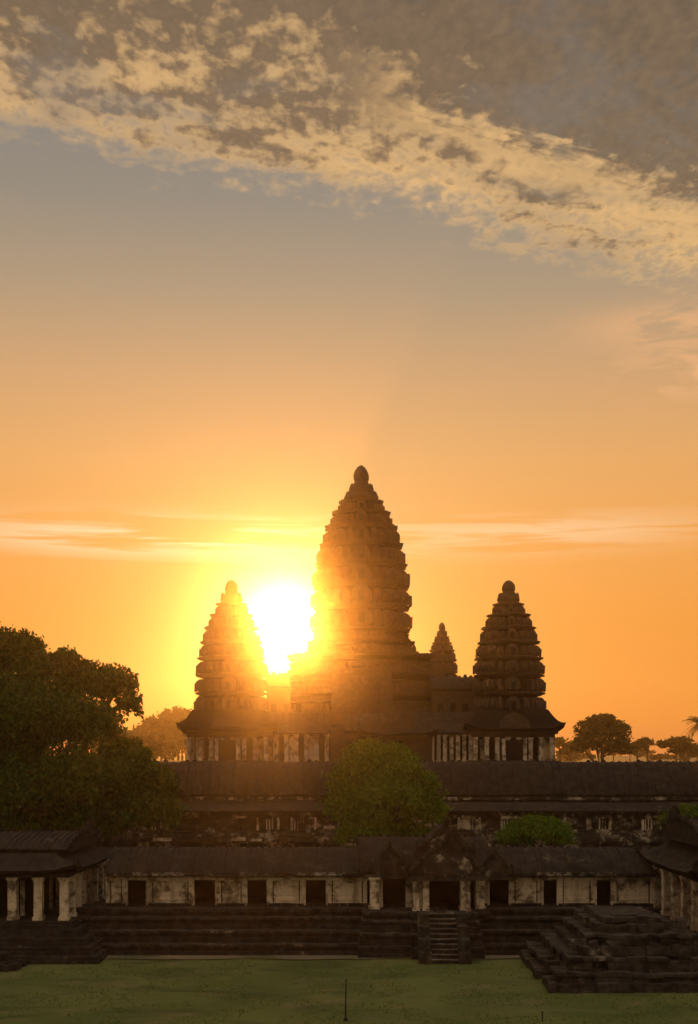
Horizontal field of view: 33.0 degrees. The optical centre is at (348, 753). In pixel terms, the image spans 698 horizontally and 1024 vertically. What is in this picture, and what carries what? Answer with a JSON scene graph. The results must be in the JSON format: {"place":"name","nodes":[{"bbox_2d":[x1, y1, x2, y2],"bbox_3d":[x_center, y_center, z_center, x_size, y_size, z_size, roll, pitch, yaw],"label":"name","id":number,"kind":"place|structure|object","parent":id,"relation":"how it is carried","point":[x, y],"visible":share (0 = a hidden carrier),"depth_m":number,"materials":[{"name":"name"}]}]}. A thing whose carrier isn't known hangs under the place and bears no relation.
{"place":"outdoors","nodes":[
{"label":"outdoors","id":0,"kind":"place"},
{"bbox_2d":[104,874,105,897],"bbox_3d":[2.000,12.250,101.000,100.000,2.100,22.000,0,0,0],"label":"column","id":1,"kind":"structure","parent":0,"point":[104,886],"depth_m":99.42,"materials":[{"name":"stone"}]},
{"bbox_2d":[0,759,697,873],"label":"enclosure gallery","id":2,"kind":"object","parent":1,"relation":"on","point":[252,803],"visible":0.44,"depth_m":112.00,"materials":[{"name":"stone"}]},
{"bbox_2d":[317,736,454,845],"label":"leafy tree","id":3,"kind":"object","parent":1,"relation":"on","point":[364,789],"visible":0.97,"depth_m":95.24,"materials":[{"name":"green plant"}]},
{"bbox_2d":[491,811,583,847],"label":"round shrub","id":4,"kind":"object","parent":1,"relation":"on","point":[528,829],"visible":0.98,"depth_m":96.01,"materials":[{"name":"green plant"}]},
{"bbox_2d":[652,802,697,828],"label":"round shrub","id":5,"kind":"object","parent":1,"relation":"on","point":[687,809],"visible":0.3,"depth_m":96.55,"materials":[{"name":"green plant"}]},
{"bbox_2d":[106,955,520,958],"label":"earth path","id":6,"kind":"structure","parent":0,"point":[264,956],"depth_m":77.46,"materials":[{"name":"brown soil"}]},
{"bbox_2d":[0,951,697,1023],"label":"lawn","id":7,"kind":"structure","parent":0,"point":[423,998],"depth_m":65.12,"materials":[{"name":"green plant"}]},
{"bbox_2d":[0,952,26,971],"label":"fallen stone blocks","id":8,"kind":"object","parent":7,"relation":"on","point":[7,964],"depth_m":73.22,"materials":[{"name":"brown stone"}]},
{"bbox_2d":[0,818,119,963],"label":"library pavilion","id":9,"kind":"structure","parent":7,"relation":"on","point":[42,872],"depth_m":77.90,"materials":[{"name":"stone"}]},
{"bbox_2d":[343,979,347,1020],"bbox_3d":[-0.169,12.410,59.200,0.268,2.180,0.280,0,0,0],"label":"metal post","id":10,"kind":"object","parent":7,"relation":"on","point":[345,1019],"visible":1,"depth_m":59.17,"materials":[{"name":"metal"}]},
{"bbox_2d":[45,819,661,964],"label":"front gallery","id":11,"kind":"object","parent":7,"relation":"on","point":[443,893],"visible":0.95,"depth_m":80.67,"materials":[{"name":"stone"}]},
{"bbox_2d":[520,905,697,992],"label":"ruined stone platform","id":12,"kind":"structure","parent":7,"relation":"on","point":[616,949],"depth_m":67.73,"materials":[{"name":"brown stone"}]},
{"bbox_2d":[635,804,697,934],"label":"library pavilion","id":13,"kind":"structure","parent":7,"relation":"on","point":[673,860],"depth_m":76.08,"materials":[{"name":"stone"}]},
{"bbox_2d":[0,0,697,755],"label":"sky","id":14,"kind":"structure","parent":0,"point":[255,255],"materials":[{"name":"orange"}]},
{"bbox_2d":[160,465,568,761],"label":"stone temple","id":15,"kind":"structure","parent":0,"point":[361,667],"depth_m":137.15,"materials":[{"name":"stone"}]},
{"bbox_2d":[152,756,697,981],"bbox_3d":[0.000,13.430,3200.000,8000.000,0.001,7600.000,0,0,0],"label":"ground","id":16,"kind":"structure","parent":0,"point":[618,758],"depth_m":2722.70,"materials":[{"name":"green plant"}]},
{"bbox_2d":[0,621,186,842],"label":"banyan tree","id":17,"kind":"object","parent":16,"relation":"on","point":[122,775],"visible":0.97,"depth_m":92.69,"materials":[{"name":"green plant"}]},
{"bbox_2d":[39,704,697,761],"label":"distant trees","id":18,"kind":"object","parent":16,"relation":"on","point":[164,735],"visible":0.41,"depth_m":299.74,"materials":[{"name":"green plant"}]},
{"bbox_2d":[567,713,642,761],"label":"broadleaf tree","id":19,"kind":"object","parent":16,"relation":"on","point":[604,730],"visible":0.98,"depth_m":228.17,"materials":[{"name":"green plant"}]},
{"bbox_2d":[682,716,697,742],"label":"palm tree","id":20,"kind":"object","parent":16,"relation":"on","point":[695,719],"visible":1,"depth_m":205.05,"materials":[{"name":"green plant"}]}
]}

